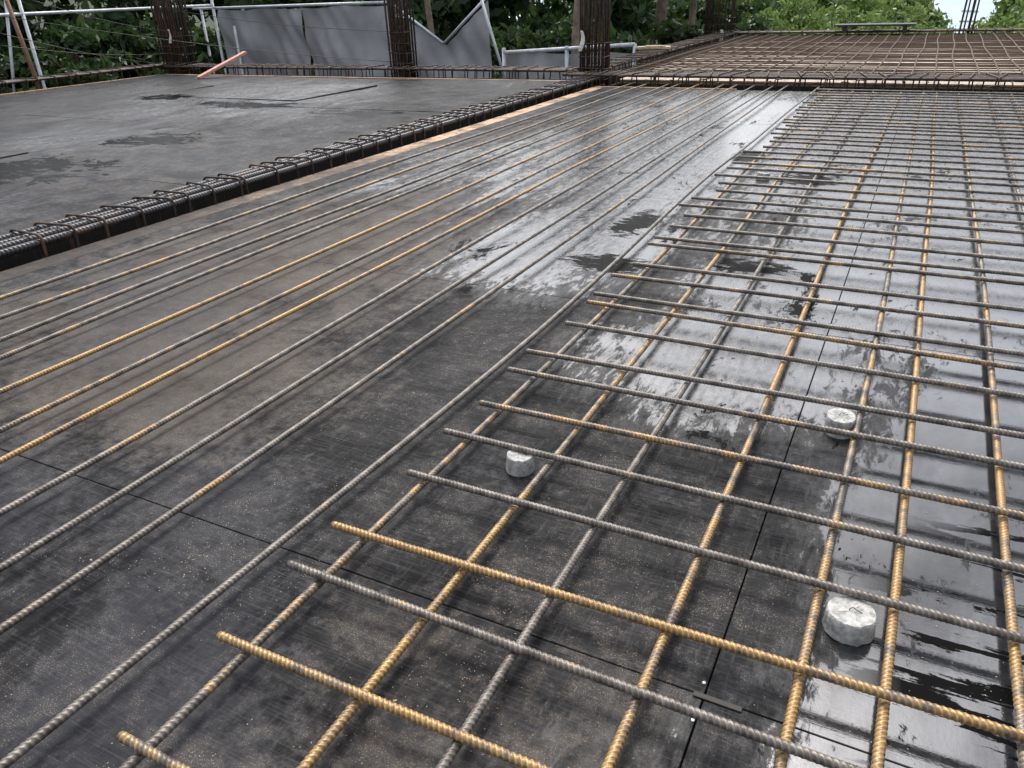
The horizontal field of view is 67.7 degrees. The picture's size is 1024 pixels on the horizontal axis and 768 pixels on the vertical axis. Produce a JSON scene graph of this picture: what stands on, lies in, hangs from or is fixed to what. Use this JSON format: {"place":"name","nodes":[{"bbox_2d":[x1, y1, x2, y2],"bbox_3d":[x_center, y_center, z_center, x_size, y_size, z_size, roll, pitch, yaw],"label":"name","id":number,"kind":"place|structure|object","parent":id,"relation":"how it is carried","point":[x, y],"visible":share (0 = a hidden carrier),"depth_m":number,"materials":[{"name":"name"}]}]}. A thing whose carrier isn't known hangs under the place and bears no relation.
{"place":"outdoors","nodes":[
{"label":"outdoors","id":0,"kind":"place"},
{"bbox_2d":[31,0,285,59],"bbox_3d":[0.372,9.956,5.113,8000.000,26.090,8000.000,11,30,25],"label":"ground","id":1,"kind":"structure","parent":0,"point":[210,23],"depth_m":26.45,"materials":[{"name":"soil"}]},
{"bbox_2d":[0,0,42,41],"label":"tree","id":2,"kind":"object","parent":1,"relation":"on","point":[35,28],"visible":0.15,"depth_m":12.61,"materials":[{"name":"green plant"}]},
{"bbox_2d":[0,51,69,93],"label":"tree","id":3,"kind":"object","parent":1,"relation":"on","point":[18,67],"visible":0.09,"depth_m":12.02,"materials":[{"name":"green plant"}]},
{"bbox_2d":[0,17,172,88],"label":"tree","id":4,"kind":"object","parent":1,"relation":"on","point":[86,40],"visible":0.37,"depth_m":12.59,"materials":[{"name":"green plant"}]},
{"bbox_2d":[0,0,203,88],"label":"tree","id":5,"kind":"object","parent":1,"relation":"on","point":[126,17],"visible":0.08,"depth_m":14.07,"materials":[{"name":"green plant"}]},
{"bbox_2d":[0,0,226,92],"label":"pipe guard rail","id":6,"kind":"object","parent":1,"relation":"on","point":[22,14],"visible":0.38,"depth_m":11.38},
{"bbox_2d":[15,0,229,65],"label":"tree","id":7,"kind":"object","parent":1,"relation":"on","point":[218,3],"visible":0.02,"depth_m":16.42,"materials":[{"name":"green plant"}]},
{"bbox_2d":[119,26,227,77],"bbox_3d":[-6.661,-5.297,15.450,3.078,3.584,2.868,11,30,25],"label":"tree","id":8,"kind":"object","parent":1,"relation":"on","point":[201,51],"visible":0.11,"depth_m":14.34,"materials":[{"name":"green plant"}]},
{"bbox_2d":[129,0,311,69],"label":"tree","id":9,"kind":"object","parent":1,"relation":"on","point":[146,3],"visible":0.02,"depth_m":15.91,"materials":[{"name":"green plant"}]},
{"bbox_2d":[192,0,505,77],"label":"site fence","id":10,"kind":"object","parent":1,"relation":"on","point":[468,44],"visible":0.6,"depth_m":13.06,"materials":[{"name":"metal"}]},
{"bbox_2d":[377,0,557,49],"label":"tree","id":11,"kind":"object","parent":1,"relation":"on","point":[449,16],"visible":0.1,"depth_m":15.48,"materials":[{"name":"green plant"}]},
{"bbox_2d":[408,24,534,77],"bbox_3d":[-0.709,-5.046,14.761,2.851,3.466,2.909,11,30,25],"label":"tree","id":12,"kind":"object","parent":1,"relation":"on","point":[509,39],"visible":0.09,"depth_m":13.95,"materials":[{"name":"green plant"}]},
{"bbox_2d":[502,42,636,78],"bbox_3d":[0.927,-3.938,12.671,2.284,3.170,0.234,11,30,25],"label":"fence","id":13,"kind":"object","parent":1,"relation":"on","point":[538,57],"visible":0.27,"depth_m":12.21,"materials":[{"name":"grey metal"}]},
{"bbox_2d":[490,0,674,76],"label":"tree","id":14,"kind":"object","parent":1,"relation":"on","point":[625,14],"visible":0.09,"depth_m":15.04,"materials":[{"name":"green plant"}]},
{"bbox_2d":[511,10,661,63],"bbox_3d":[1.336,-5.285,14.910,2.945,3.736,2.843,-16,30,-24],"label":"tree","id":15,"kind":"object","parent":1,"relation":"on","point":[560,35],"visible":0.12,"depth_m":13.71,"materials":[{"name":"green plant"}]},
{"bbox_2d":[527,0,678,20],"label":"tree","id":16,"kind":"object","parent":1,"relation":"on","point":[542,8],"visible":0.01,"depth_m":20.09,"materials":[{"name":"green plant"}]},
{"bbox_2d":[625,17,708,52],"bbox_3d":[3.285,-6.196,17.137,2.955,3.732,2.851,11,30,25],"label":"tree","id":17,"kind":"object","parent":1,"relation":"on","point":[676,30],"visible":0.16,"depth_m":15.75,"materials":[{"name":"green plant"}]},
{"bbox_2d":[646,0,734,49],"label":"tree","id":18,"kind":"object","parent":1,"relation":"on","point":[680,8],"visible":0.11,"depth_m":18.21,"materials":[{"name":"green plant"}]},
{"bbox_2d":[653,0,779,30],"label":"tree","id":19,"kind":"object","parent":1,"relation":"on","point":[747,9],"visible":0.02,"depth_m":20.14,"materials":[{"name":"green plant"}]},
{"bbox_2d":[709,12,775,41],"bbox_3d":[5.433,-7.234,19.667,2.874,4.418,3.061,11,30,25],"label":"tree","id":20,"kind":"object","parent":1,"relation":"on","point":[755,22],"visible":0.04,"depth_m":18.37,"materials":[{"name":"green plant"}]},
{"bbox_2d":[738,0,850,37],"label":"tree","id":21,"kind":"object","parent":1,"relation":"on","point":[805,22],"visible":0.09,"depth_m":19.46,"materials":[{"name":"green plant"}]},
{"bbox_2d":[790,0,905,37],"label":"tree","id":22,"kind":"object","parent":1,"relation":"on","point":[867,5],"visible":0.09,"depth_m":21.56,"materials":[{"name":"green plant"}]},
{"bbox_2d":[836,7,916,39],"bbox_3d":[9.002,-7.367,20.220,3.270,4.713,3.565,1,27,7],"label":"tree","id":23,"kind":"object","parent":1,"relation":"on","point":[858,19],"visible":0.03,"depth_m":19.10,"materials":[{"name":"green plant"}]},
{"bbox_2d":[832,0,938,32],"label":"tree","id":24,"kind":"object","parent":1,"relation":"on","point":[914,15],"visible":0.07,"depth_m":22.80,"materials":[{"name":"green plant"}]},
{"bbox_2d":[895,0,955,28],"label":"tree","id":25,"kind":"object","parent":1,"relation":"on","point":[936,16],"visible":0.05,"depth_m":25.44,"materials":[{"name":"green plant"}]},
{"bbox_2d":[970,0,1020,39],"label":"tree","id":26,"kind":"object","parent":1,"relation":"on","point":[1005,7],"visible":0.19,"depth_m":25.61,"materials":[{"name":"green plant"}]},
{"bbox_2d":[0,92,558,271],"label":"beam trench","id":27,"kind":"object","parent":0,"point":[10,262],"depth_m":4.73,"materials":[{"name":"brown wood"}]},
{"bbox_2d":[0,76,604,271],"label":"beam cage","id":28,"kind":"object","parent":27,"relation":"in","point":[41,236],"visible":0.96,"depth_m":4.53,"materials":[{"name":"metal"}]},
{"bbox_2d":[0,74,572,234],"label":"formwork floor neighbouring bay","id":29,"kind":"object","parent":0,"point":[77,149],"visible":0.83,"depth_m":7.02,"materials":[{"name":"grey wood"}]},
{"bbox_2d":[173,74,564,80],"bbox_3d":[-2.416,-4.322,10.809,7.100,0.055,0.060,11,30,25],"label":"timber edging","id":30,"kind":"object","parent":29,"relation":"attached to","point":[361,77],"visible":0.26,"depth_m":10.61,"materials":[{"name":"brown wood"}]},
{"bbox_2d":[0,87,600,281],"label":"formwork floor edge strip","id":31,"kind":"object","parent":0,"point":[11,273],"visible":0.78,"depth_m":4.29,"materials":[{"name":"brown wood"}]},
{"bbox_2d":[210,74,564,79],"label":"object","id":32,"kind":"object","parent":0,"point":[390,77],"visible":0.02,"depth_m":11.31,"materials":[{"name":"brown wood"}]},
{"bbox_2d":[383,0,418,77],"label":"column rebar","id":33,"kind":"object","parent":32,"relation":"on","point":[396,40],"depth_m":10.63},
{"bbox_2d":[0,88,1023,767],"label":"formwork floor","id":34,"kind":"structure","parent":0,"point":[66,648],"depth_m":1.80,"materials":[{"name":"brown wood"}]},
{"bbox_2d":[116,731,190,767],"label":"reinforcing bar","id":35,"kind":"object","parent":34,"relation":"on","point":[150,752],"visible":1,"depth_m":1.09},
{"bbox_2d":[0,82,635,299],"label":"reinforcing bar","id":36,"kind":"object","parent":34,"relation":"on","point":[34,286],"visible":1,"depth_m":3.92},
{"bbox_2d":[0,84,646,319],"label":"reinforcing bar","id":37,"kind":"object","parent":34,"relation":"on","point":[54,298],"visible":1,"depth_m":3.66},
{"bbox_2d":[0,83,668,342],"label":"reinforcing bar","id":38,"kind":"object","parent":34,"relation":"on","point":[72,311],"visible":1,"depth_m":3.44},
{"bbox_2d":[0,83,681,359],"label":"reinforcing bar","id":39,"kind":"object","parent":34,"relation":"on","point":[83,323],"visible":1,"depth_m":3.28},
{"bbox_2d":[0,83,701,393],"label":"reinforcing bar","id":40,"kind":"object","parent":34,"relation":"on","point":[109,344],"visible":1,"depth_m":3.00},
{"bbox_2d":[0,84,723,432],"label":"reinforcing bar","id":41,"kind":"object","parent":34,"relation":"on","point":[128,368],"visible":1,"depth_m":2.72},
{"bbox_2d":[0,84,737,463],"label":"reinforcing bar","id":42,"kind":"object","parent":34,"relation":"on","point":[132,392],"visible":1,"depth_m":2.54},
{"bbox_2d":[0,85,755,516],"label":"reinforcing bar","id":43,"kind":"object","parent":34,"relation":"on","point":[38,491],"visible":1,"depth_m":2.30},
{"bbox_2d":[0,86,772,572],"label":"reinforcing bar","id":44,"kind":"object","parent":34,"relation":"on","point":[48,538],"visible":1,"depth_m":2.09,"materials":[{"name":"metal"}]},
{"bbox_2d":[0,85,788,634],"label":"reinforcing bar","id":45,"kind":"object","parent":34,"relation":"on","point":[94,565],"visible":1,"depth_m":1.88,"materials":[{"name":"metal"}]},
{"bbox_2d":[0,86,819,767],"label":"reinforcing bar","id":46,"kind":"object","parent":34,"relation":"on","point":[56,722],"visible":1,"depth_m":1.53,"materials":[{"name":"metal"}]},
{"bbox_2d":[119,91,829,767],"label":"reinforcing bar","id":47,"kind":"object","parent":34,"relation":"on","point":[193,703],"visible":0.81,"depth_m":1.49,"materials":[{"name":"metal"}]},
{"bbox_2d":[216,631,551,767],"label":"reinforcing bar","id":48,"kind":"object","parent":47,"relation":"on","point":[470,740],"visible":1,"depth_m":1.15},
{"bbox_2d":[286,560,860,767],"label":"reinforcing bar","id":49,"kind":"object","parent":47,"relation":"on","point":[784,745],"visible":1,"depth_m":1.19,"materials":[{"name":"metal"}]},
{"bbox_2d":[1,231,1023,767],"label":"sawdust","id":50,"kind":"object","parent":34,"relation":"on","point":[477,579],"visible":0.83,"depth_m":1.50},
{"bbox_2d":[506,450,534,476],"bbox_3d":[0.019,0.179,1.786,0.069,0.051,0.067,3,28,6],"label":"concrete spacer","id":51,"kind":"object","parent":34,"relation":"on","point":[519,464],"visible":0.9,"depth_m":1.77,"materials":[{"name":"concrete"}]},
{"bbox_2d":[297,91,853,767],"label":"reinforcing bar","id":52,"kind":"object","parent":34,"relation":"on","point":[349,711],"visible":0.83,"depth_m":1.48,"materials":[{"name":"metal"}]},
{"bbox_2d":[435,91,873,767],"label":"reinforcing bar","id":53,"kind":"object","parent":34,"relation":"on","point":[469,723],"visible":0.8,"depth_m":1.46,"materials":[{"name":"metal"}]},
{"bbox_2d":[443,428,1023,573],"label":"reinforcing bar","id":54,"kind":"object","parent":34,"relation":"on","point":[944,550],"visible":1,"depth_m":1.56,"materials":[{"name":"metal"}]},
{"bbox_2d":[601,92,901,767],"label":"reinforcing bar","id":55,"kind":"object","parent":34,"relation":"on","point":[620,737],"visible":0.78,"depth_m":1.43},
{"bbox_2d":[479,400,1023,519],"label":"reinforcing bar","id":56,"kind":"object","parent":34,"relation":"on","point":[843,478],"visible":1,"depth_m":1.70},
{"bbox_2d":[507,367,1023,470],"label":"reinforcing bar","id":57,"kind":"object","parent":34,"relation":"on","point":[904,444],"visible":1,"depth_m":1.86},
{"bbox_2d":[525,349,1023,438],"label":"reinforcing bar","id":58,"kind":"object","parent":34,"relation":"on","point":[940,421],"visible":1,"depth_m":1.97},
{"bbox_2d":[586,300,1023,371],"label":"reinforcing bar","id":59,"kind":"object","parent":34,"relation":"on","point":[852,342],"visible":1,"depth_m":2.29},
{"bbox_2d":[593,291,1023,356],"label":"reinforcing bar","id":60,"kind":"object","parent":34,"relation":"on","point":[856,330],"visible":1,"depth_m":2.36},
{"bbox_2d":[611,273,1023,328],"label":"reinforcing bar","id":61,"kind":"object","parent":34,"relation":"on","point":[875,307],"visible":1,"depth_m":2.54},
{"bbox_2d":[633,262,1023,311],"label":"reinforcing bar","id":62,"kind":"object","parent":34,"relation":"on","point":[899,295],"visible":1,"depth_m":2.65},
{"bbox_2d":[648,242,1023,285],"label":"reinforcing bar","id":63,"kind":"object","parent":34,"relation":"on","point":[929,273],"visible":1,"depth_m":2.87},
{"bbox_2d":[654,235,1023,276],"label":"reinforcing bar","id":64,"kind":"object","parent":34,"relation":"on","point":[950,267],"visible":1,"depth_m":2.95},
{"bbox_2d":[824,408,855,438],"bbox_3d":[0.812,0.094,1.886,0.073,0.056,0.075,-9,31,-7],"label":"concrete spacer","id":65,"kind":"object","parent":34,"relation":"on","point":[842,418],"visible":0.86,"depth_m":1.87,"materials":[{"name":"concrete"}]},
{"bbox_2d":[773,95,923,767],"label":"reinforcing bar","id":66,"kind":"object","parent":34,"relation":"on","point":[787,730],"visible":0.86,"depth_m":1.44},
{"bbox_2d":[330,521,1023,742],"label":"reinforcing bar","id":67,"kind":"object","parent":66,"relation":"on","point":[1009,732],"visible":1,"depth_m":1.24,"materials":[{"name":"metal"}]},
{"bbox_2d":[407,469,1023,643],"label":"reinforcing bar","id":68,"kind":"object","parent":66,"relation":"on","point":[1006,634],"visible":1,"depth_m":1.41,"materials":[{"name":"metal"}]},
{"bbox_2d":[565,321,1023,399],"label":"reinforcing bar","id":69,"kind":"object","parent":66,"relation":"on","point":[997,392],"visible":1,"depth_m":2.14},
{"bbox_2d":[670,224,1023,261],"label":"reinforcing bar","id":70,"kind":"object","parent":66,"relation":"on","point":[977,255],"visible":1,"depth_m":3.09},
{"bbox_2d":[822,596,876,646],"bbox_3d":[0.582,0.403,1.312,0.086,0.049,0.083,6,28,15],"label":"concrete spacer","id":71,"kind":"object","parent":34,"relation":"on","point":[851,621],"visible":1,"depth_m":1.29,"materials":[{"name":"concrete"}]},
{"bbox_2d":[679,203,1023,233],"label":"reinforcing bar","id":72,"kind":"object","parent":34,"relation":"on","point":[863,219],"visible":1,"depth_m":3.40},
{"bbox_2d":[683,213,1023,246],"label":"reinforcing bar","id":73,"kind":"object","parent":34,"relation":"on","point":[863,230],"visible":1,"depth_m":3.25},
{"bbox_2d":[691,196,1023,224],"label":"reinforcing bar","id":74,"kind":"object","parent":34,"relation":"on","point":[869,211],"visible":1,"depth_m":3.52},
{"bbox_2d":[714,173,1023,196],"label":"reinforcing bar","id":75,"kind":"object","parent":34,"relation":"on","point":[880,185],"visible":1,"depth_m":3.96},
{"bbox_2d":[716,189,1023,214],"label":"reinforcing bar","id":76,"kind":"object","parent":34,"relation":"on","point":[879,202],"visible":1,"depth_m":3.66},
{"bbox_2d":[718,181,1023,204],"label":"reinforcing bar","id":77,"kind":"object","parent":34,"relation":"on","point":[881,193],"visible":1,"depth_m":3.81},
{"bbox_2d":[727,166,1023,187],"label":"reinforcing bar","id":78,"kind":"object","parent":34,"relation":"on","point":[886,177],"visible":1,"depth_m":4.11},
{"bbox_2d":[732,161,1023,181],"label":"reinforcing bar","id":79,"kind":"object","parent":34,"relation":"on","point":[889,171],"visible":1,"depth_m":4.23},
{"bbox_2d":[739,155,1023,173],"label":"reinforcing bar","id":80,"kind":"object","parent":34,"relation":"on","point":[893,165],"visible":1,"depth_m":4.38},
{"bbox_2d":[742,150,1023,166],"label":"reinforcing bar","id":81,"kind":"object","parent":34,"relation":"on","point":[896,159],"visible":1,"depth_m":4.53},
{"bbox_2d":[763,145,1023,160],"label":"reinforcing bar","id":82,"kind":"object","parent":34,"relation":"on","point":[905,153],"visible":1,"depth_m":4.66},
{"bbox_2d":[769,140,1023,154],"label":"reinforcing bar","id":83,"kind":"object","parent":34,"relation":"on","point":[905,147],"visible":1,"depth_m":4.82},
{"bbox_2d":[771,132,1023,144],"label":"reinforcing bar","id":84,"kind":"object","parent":34,"relation":"on","point":[916,139],"visible":1,"depth_m":5.08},
{"bbox_2d":[773,136,1023,149],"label":"reinforcing bar","id":85,"kind":"object","parent":34,"relation":"on","point":[909,143],"visible":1,"depth_m":4.94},
{"bbox_2d":[775,128,1023,139],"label":"reinforcing bar","id":86,"kind":"object","parent":34,"relation":"on","point":[920,134],"visible":1,"depth_m":5.24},
{"bbox_2d":[782,121,1023,131],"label":"reinforcing bar","id":87,"kind":"object","parent":34,"relation":"on","point":[921,127],"visible":1,"depth_m":5.47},
{"bbox_2d":[870,93,937,767],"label":"reinforcing bar","id":88,"kind":"object","parent":34,"relation":"on","point":[880,738],"visible":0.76,"depth_m":1.42,"materials":[{"name":"metal"}]},
{"bbox_2d":[784,118,1023,128],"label":"reinforcing bar","id":89,"kind":"object","parent":34,"relation":"on","point":[912,123],"visible":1,"depth_m":5.60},
{"bbox_2d":[785,124,1023,135],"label":"reinforcing bar","id":90,"kind":"object","parent":34,"relation":"on","point":[920,130],"visible":1,"depth_m":5.35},
{"bbox_2d":[793,116,1023,124],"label":"reinforcing bar","id":91,"kind":"object","parent":34,"relation":"on","point":[948,121],"visible":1,"depth_m":5.71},
{"bbox_2d":[795,109,1023,116],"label":"reinforcing bar","id":92,"kind":"object","parent":34,"relation":"on","point":[924,113],"visible":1,"depth_m":6.02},
{"bbox_2d":[796,112,1023,120],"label":"reinforcing bar","id":93,"kind":"object","parent":34,"relation":"on","point":[947,117],"visible":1,"depth_m":5.87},
{"bbox_2d":[799,106,1023,114],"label":"reinforcing bar","id":94,"kind":"object","parent":34,"relation":"on","point":[978,112],"visible":1,"depth_m":6.13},
{"bbox_2d":[958,93,1023,767],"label":"reinforcing bar","id":95,"kind":"object","parent":34,"relation":"on","point":[1017,679],"visible":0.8,"depth_m":1.46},
{"bbox_2d":[509,0,1000,32],"bbox_3d":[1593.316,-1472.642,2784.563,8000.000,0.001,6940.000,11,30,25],"label":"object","id":96,"kind":"structure","parent":0,"point":[952,9],"depth_m":374.53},
{"bbox_2d":[618,83,1022,94],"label":"beam trench cross","id":97,"kind":"object","parent":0,"point":[760,88],"visible":0.07,"depth_m":8.50,"materials":[{"name":"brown wood"}]},
{"bbox_2d":[563,69,1023,94],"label":"beam cage","id":98,"kind":"object","parent":97,"relation":"on","point":[895,76],"visible":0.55,"depth_m":8.07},
{"bbox_2d":[620,40,1023,89],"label":"formwork floor far bay","id":99,"kind":"object","parent":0,"point":[890,84],"visible":0.14,"depth_m":8.95,"materials":[{"name":"brown wood"}]},
{"bbox_2d":[622,69,1021,73],"bbox_3d":[4.560,-3.362,8.218,7.100,0.021,0.040,12,30,25],"label":"reinforcing bar","id":100,"kind":"object","parent":99,"relation":"on","point":[839,71],"visible":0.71,"depth_m":8.57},
{"bbox_2d":[627,67,1023,71],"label":"reinforcing bar","id":101,"kind":"object","parent":99,"relation":"on","point":[833,69],"visible":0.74,"depth_m":8.82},
{"bbox_2d":[632,65,1023,69],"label":"reinforcing bar","id":102,"kind":"object","parent":99,"relation":"on","point":[836,67],"visible":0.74,"depth_m":8.89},
{"bbox_2d":[638,64,1023,67],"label":"reinforcing bar","id":103,"kind":"object","parent":99,"relation":"on","point":[847,65],"visible":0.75,"depth_m":9.07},
{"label":"beam trench junction","id":104,"kind":"structure","parent":0,"visible":0},
{"bbox_2d":[578,0,612,90],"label":"column rebar","id":105,"kind":"object","parent":104,"relation":"on","point":[603,35],"depth_m":9.12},
{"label":"outer beam trench","id":106,"kind":"structure","parent":0,"visible":0},
{"bbox_2d":[0,62,175,93],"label":"beam cage","id":107,"kind":"object","parent":106,"relation":"on","point":[40,78],"visible":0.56,"depth_m":11.42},
{"bbox_2d":[149,0,199,73],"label":"column rebar","id":108,"kind":"object","parent":106,"relation":"on","point":[169,22],"depth_m":12.38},
{"bbox_2d":[157,63,593,79],"bbox_3d":[-2.399,-4.426,11.235,7.600,0.513,0.391,11,30,25],"label":"beam cage","id":109,"kind":"object","parent":106,"relation":"in","point":[476,68],"visible":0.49,"depth_m":10.80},
{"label":"beam trench rear edge","id":110,"kind":"structure","parent":0,"visible":0},
{"bbox_2d":[577,32,735,90],"bbox_3d":[2.674,-5.248,12.434,0.392,0.544,7.600,11,30,25],"label":"beam cage","id":111,"kind":"object","parent":110,"relation":"in","point":[641,56],"visible":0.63,"depth_m":11.43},
{"bbox_2d":[704,0,735,43],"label":"column rebar","id":112,"kind":"object","parent":110,"relation":"on","point":[707,17],"depth_m":15.02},
{"bbox_2d":[957,0,979,35],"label":"column rebar","id":113,"kind":"object","parent":110,"relation":"on","point":[972,13],"depth_m":13.24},
{"bbox_2d":[713,27,1023,41],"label":"beam cage","id":114,"kind":"object","parent":113,"relation":"attached to","point":[877,31],"visible":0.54,"depth_m":13.91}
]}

